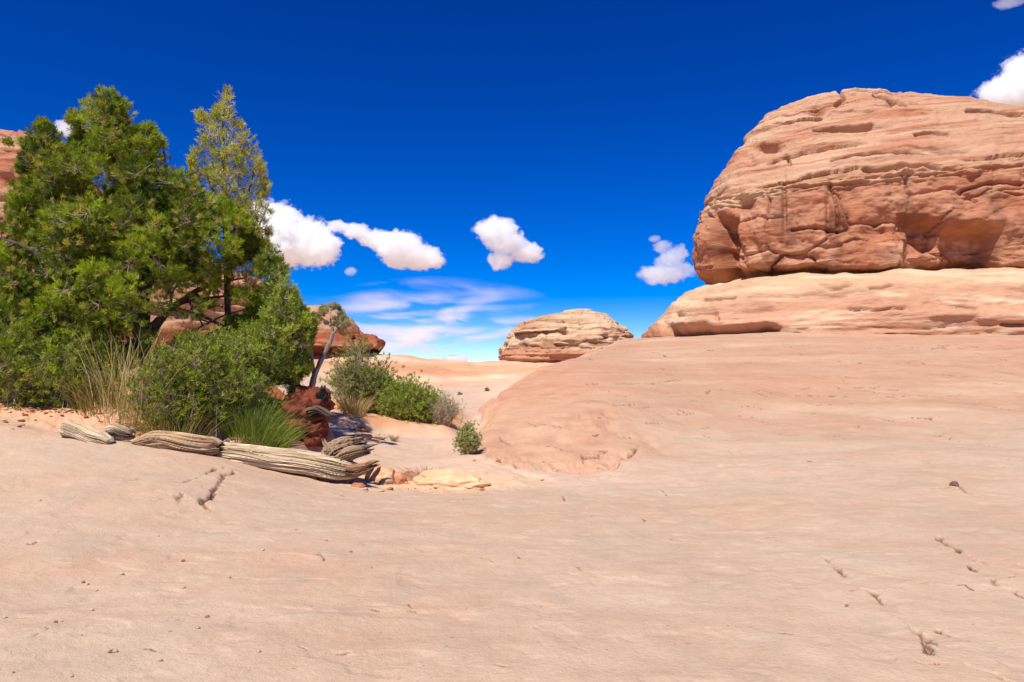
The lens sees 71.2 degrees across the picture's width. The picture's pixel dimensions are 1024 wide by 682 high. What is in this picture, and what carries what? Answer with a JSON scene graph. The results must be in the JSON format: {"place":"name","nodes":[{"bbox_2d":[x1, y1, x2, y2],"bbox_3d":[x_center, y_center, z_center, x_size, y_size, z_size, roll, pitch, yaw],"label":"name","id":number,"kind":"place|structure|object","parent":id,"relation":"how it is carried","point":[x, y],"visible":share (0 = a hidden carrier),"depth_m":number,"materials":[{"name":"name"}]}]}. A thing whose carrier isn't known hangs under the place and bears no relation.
{"place":"outdoors","nodes":[
{"label":"outdoors","id":0,"kind":"place"},
{"bbox_2d":[0,332,1023,681],"bbox_3d":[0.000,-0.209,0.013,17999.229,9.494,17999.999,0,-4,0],"label":"ground","id":1,"kind":"structure","parent":0,"point":[778,506],"depth_m":7.42,"materials":[{"name":"beige stone"}]},
{"bbox_2d":[0,285,96,407],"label":"shrub","id":2,"kind":"object","parent":1,"relation":"on","point":[15,363],"visible":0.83,"depth_m":12.45,"materials":[{"name":"green plant"}]},
{"bbox_2d":[3,299,146,410],"bbox_3d":[-7.874,0.262,12.979,2.253,2.030,2.247,0,-4,0],"label":"shrub","id":3,"kind":"object","parent":1,"relation":"on","point":[99,349],"visible":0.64,"depth_m":12.68,"materials":[{"name":"green plant"}]},
{"bbox_2d":[58,419,114,443],"bbox_3d":[-6.449,1.417,10.859,0.871,0.444,0.349,0,-4,6],"label":"driftwood log","id":4,"kind":"object","parent":1,"relation":"on","point":[74,429],"visible":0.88,"depth_m":10.76,"materials":[{"name":"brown wood"}]},
{"bbox_2d":[47,361,134,416],"bbox_3d":[-7.249,0.786,12.492,1.534,1.096,1.646,0,-4,0],"label":"grass clump","id":5,"kind":"object","parent":1,"relation":"on","point":[85,403],"visible":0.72,"depth_m":12.34,"materials":[{"name":"green plant"}]},
{"bbox_2d":[101,424,135,440],"bbox_3d":[-6.176,1.449,11.143,0.582,0.314,0.363,2,-4,-31],"label":"driftwood log","id":6,"kind":"object","parent":1,"relation":"on","point":[118,432],"visible":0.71,"depth_m":11.07,"materials":[{"name":"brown wood"}]},
{"bbox_2d":[0,129,265,366],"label":"sandstone cliff","id":7,"kind":"structure","parent":1,"relation":"on","point":[7,156],"depth_m":42.63,"materials":[{"name":"brown stone"}]},
{"bbox_2d":[1,137,14,147],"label":"shrub","id":8,"kind":"object","parent":7,"relation":"on","point":[8,141],"visible":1,"depth_m":44.33,"materials":[{"name":"green plant"}]},
{"bbox_2d":[0,84,275,397],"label":"pine tree","id":9,"kind":"object","parent":1,"relation":"on","point":[47,240],"visible":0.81,"depth_m":13.45,"materials":[{"name":"green plant"}]},
{"bbox_2d":[50,311,235,435],"bbox_3d":[-6.322,0.497,12.474,3.226,2.443,2.821,1,-4,-15],"label":"grass clump","id":10,"kind":"object","parent":1,"relation":"on","point":[124,396],"visible":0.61,"depth_m":12.21,"materials":[{"name":"beige plant"}]},
{"bbox_2d":[131,430,223,455],"bbox_3d":[-5.204,1.585,11.096,1.430,0.397,0.427,0,-4,0],"label":"driftwood log","id":11,"kind":"object","parent":1,"relation":"on","point":[183,441],"visible":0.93,"depth_m":10.96,"materials":[{"name":"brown wood"}]},
{"bbox_2d":[114,391,250,436],"bbox_3d":[-5.745,1.185,12.343,2.197,1.309,2.149,-3,-5,40],"label":"grass clump","id":12,"kind":"object","parent":1,"relation":"on","point":[194,423],"visible":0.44,"depth_m":12.14,"materials":[{"name":"green plant"}]},
{"bbox_2d":[113,309,263,439],"bbox_3d":[-5.642,0.637,12.679,2.579,2.502,2.471,0,-4,0],"label":"shrub","id":13,"kind":"object","parent":1,"relation":"on","point":[188,374],"visible":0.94,"depth_m":12.24,"materials":[{"name":"green plant"}]},
{"bbox_2d":[184,84,275,328],"bbox_3d":[-5.958,-1.912,15.148,2.333,7.333,1.659,-2,-4,32],"label":"juniper tree","id":14,"kind":"object","parent":1,"relation":"on","point":[216,176],"visible":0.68,"depth_m":15.08,"materials":[{"name":"green plant"}]},
{"bbox_2d":[200,341,289,415],"bbox_3d":[-5.173,0.711,13.219,1.939,1.655,1.888,-2,-4,33],"label":"shrub","id":15,"kind":"object","parent":1,"relation":"on","point":[258,390],"visible":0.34,"depth_m":13.01,"materials":[{"name":"green plant"}]},
{"bbox_2d":[202,389,311,447],"bbox_3d":[-4.574,1.397,12.656,2.374,1.339,2.072,0,-4,0],"label":"grass clump","id":16,"kind":"object","parent":1,"relation":"on","point":[254,424],"visible":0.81,"depth_m":12.53,"materials":[{"name":"green plant"}]},
{"bbox_2d":[214,436,380,480],"bbox_3d":[-3.402,1.901,11.274,2.762,0.790,0.782,0,-4,0],"label":"driftwood log","id":17,"kind":"object","parent":1,"relation":"on","point":[333,459],"visible":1,"depth_m":11.01,"materials":[{"name":"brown wood"}]},
{"bbox_2d":[265,385,335,446],"bbox_3d":[-4.146,1.463,13.652,1.565,1.259,1.136,-2,-4,33],"label":"rock","id":18,"kind":"object","parent":1,"relation":"on","point":[301,398],"visible":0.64,"depth_m":13.23,"materials":[{"name":"stone"}]},
{"bbox_2d":[182,243,319,393],"bbox_3d":[-5.252,-0.231,13.959,3.069,3.489,2.180,0,-4,0],"label":"juniper tree","id":19,"kind":"object","parent":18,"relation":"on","point":[261,329],"visible":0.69,"depth_m":13.55,"materials":[{"name":"green plant"}]},
{"bbox_2d":[305,406,335,417],"bbox_3d":[-3.529,1.296,13.137,0.652,0.225,0.210,-1,-4,11],"label":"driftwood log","id":20,"kind":"object","parent":18,"relation":"on","point":[319,410],"visible":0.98,"depth_m":13.10,"materials":[{"name":"grey wood"}]},
{"bbox_2d":[316,382,326,402],"bbox_3d":[-3.584,1.069,13.460,0.196,0.601,0.242,0,-4,0],"label":"stump","id":21,"kind":"object","parent":18,"relation":"on","point":[322,394],"visible":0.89,"depth_m":13.41,"materials":[{"name":"grey wood"}]},
{"bbox_2d":[309,301,352,386],"bbox_3d":[-3.832,0.437,14.848,1.047,2.616,0.705,0,-4,0],"label":"juniper tree","id":22,"kind":"object","parent":1,"relation":"on","point":[339,323],"visible":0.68,"depth_m":14.81,"materials":[{"name":"grey plant"}]},
{"bbox_2d":[285,305,385,355],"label":"sandstone butte","id":23,"kind":"object","parent":1,"relation":"on","point":[323,334],"visible":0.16,"depth_m":67.55,"materials":[{"name":"brown stone"}]},
{"bbox_2d":[332,389,375,416],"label":"grass clump","id":24,"kind":"object","parent":1,"relation":"on","point":[358,409],"visible":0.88,"depth_m":19.38,"materials":[{"name":"beige plant"}]},
{"bbox_2d":[318,326,392,411],"bbox_3d":[-4.588,0.858,20.932,2.239,2.601,2.200,0,-4,0],"label":"shrub","id":25,"kind":"object","parent":1,"relation":"on","point":[354,379],"visible":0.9,"depth_m":20.63,"materials":[{"name":"green plant"}]},
{"bbox_2d":[351,482,365,487],"bbox_3d":[-2.360,2.220,10.989,0.237,0.101,0.159,0,-4,-5],"label":"rock","id":26,"kind":"object","parent":1,"relation":"on","point":[359,484],"visible":0.77,"depth_m":10.94,"materials":[{"name":"stone"}]},
{"bbox_2d":[347,433,372,440],"bbox_3d":[-3.509,2.215,16.364,0.661,0.199,0.440,1,-4,-11],"label":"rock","id":27,"kind":"object","parent":1,"relation":"on","point":[367,436],"visible":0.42,"depth_m":16.31,"materials":[{"name":"stone"}]},
{"bbox_2d":[354,427,367,431],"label":"rock","id":28,"kind":"object","parent":1,"relation":"on","point":[362,429],"visible":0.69,"depth_m":18.13,"materials":[{"name":"stone"}]},
{"bbox_2d":[351,351,406,415],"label":"shrub","id":29,"kind":"object","parent":1,"relation":"on","point":[381,376],"visible":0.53,"depth_m":20.95,"materials":[{"name":"green plant"}]},
{"bbox_2d":[365,466,395,483],"bbox_3d":[-2.174,2.241,11.852,0.525,0.356,0.473,0,-4,6],"label":"rock","id":30,"kind":"object","parent":1,"relation":"on","point":[382,474],"visible":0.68,"depth_m":11.71,"materials":[{"name":"stone"}]},
{"bbox_2d":[388,434,399,441],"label":"grass clump","id":31,"kind":"object","parent":1,"relation":"on","point":[393,439],"visible":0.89,"depth_m":17.17,"materials":[{"name":"beige plant"}]},
{"bbox_2d":[394,472,407,484],"bbox_3d":[-1.877,2.292,11.819,0.323,0.246,0.248,2,-4,-25],"label":"rock","id":32,"kind":"object","parent":1,"relation":"on","point":[400,478],"visible":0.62,"depth_m":11.75,"materials":[{"name":"stone"}]},
{"bbox_2d":[403,471,418,480],"bbox_3d":[-1.698,2.324,12.157,0.366,0.220,0.307,-1,-4,22],"label":"rock","id":33,"kind":"object","parent":1,"relation":"on","point":[411,475],"visible":0.25,"depth_m":12.09,"materials":[{"name":"stone"}]},
{"bbox_2d":[373,369,450,421],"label":"shrub","id":34,"kind":"object","parent":1,"relation":"on","point":[409,400],"visible":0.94,"depth_m":20.22,"materials":[{"name":"green plant"}]},
{"bbox_2d":[397,464,434,475],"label":"grass clump","id":35,"kind":"object","parent":1,"relation":"on","point":[418,470],"visible":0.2,"depth_m":12.41,"materials":[{"name":"beige plant"}]},
{"bbox_2d":[421,387,465,426],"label":"shrub","id":36,"kind":"object","parent":1,"relation":"on","point":[445,412],"visible":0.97,"depth_m":20.18,"materials":[{"name":"beige plant"}]},
{"bbox_2d":[412,469,480,490],"bbox_3d":[-1.074,2.303,11.804,1.138,0.361,0.545,0,-4,-8],"label":"rock","id":37,"kind":"object","parent":1,"relation":"on","point":[457,480],"visible":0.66,"depth_m":11.66,"materials":[{"name":"stone"}]},
{"bbox_2d":[451,417,482,454],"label":"shrub","id":38,"kind":"object","parent":1,"relation":"on","point":[468,439],"visible":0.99,"depth_m":15.01,"materials":[{"name":"green plant"}]},
{"bbox_2d":[464,481,491,488],"bbox_3d":[-0.604,2.378,11.734,0.557,0.155,0.338,2,-4,-31],"label":"rock","id":39,"kind":"object","parent":1,"relation":"on","point":[481,484],"visible":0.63,"depth_m":11.63,"materials":[{"name":"stone"}]},
{"bbox_2d":[498,308,633,362],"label":"sandstone butte","id":40,"kind":"object","parent":1,"relation":"on","point":[565,335],"visible":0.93,"depth_m":110.43,"materials":[{"name":"beige stone"}]},
{"bbox_2d":[641,87,1023,337],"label":"sandstone butte","id":41,"kind":"object","parent":1,"relation":"on","point":[855,210],"visible":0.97,"depth_m":55.45,"materials":[{"name":"beige stone"}]},
{"bbox_2d":[949,481,958,486],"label":"rock","id":42,"kind":"object","parent":1,"relation":"on","point":[954,483],"visible":0.82,"depth_m":10.04,"materials":[{"name":"stone"}]},
{"bbox_2d":[0,0,1023,361],"label":"sky","id":43,"kind":"structure","parent":0,"point":[450,175],"materials":[{"name":"blue"}]}
]}

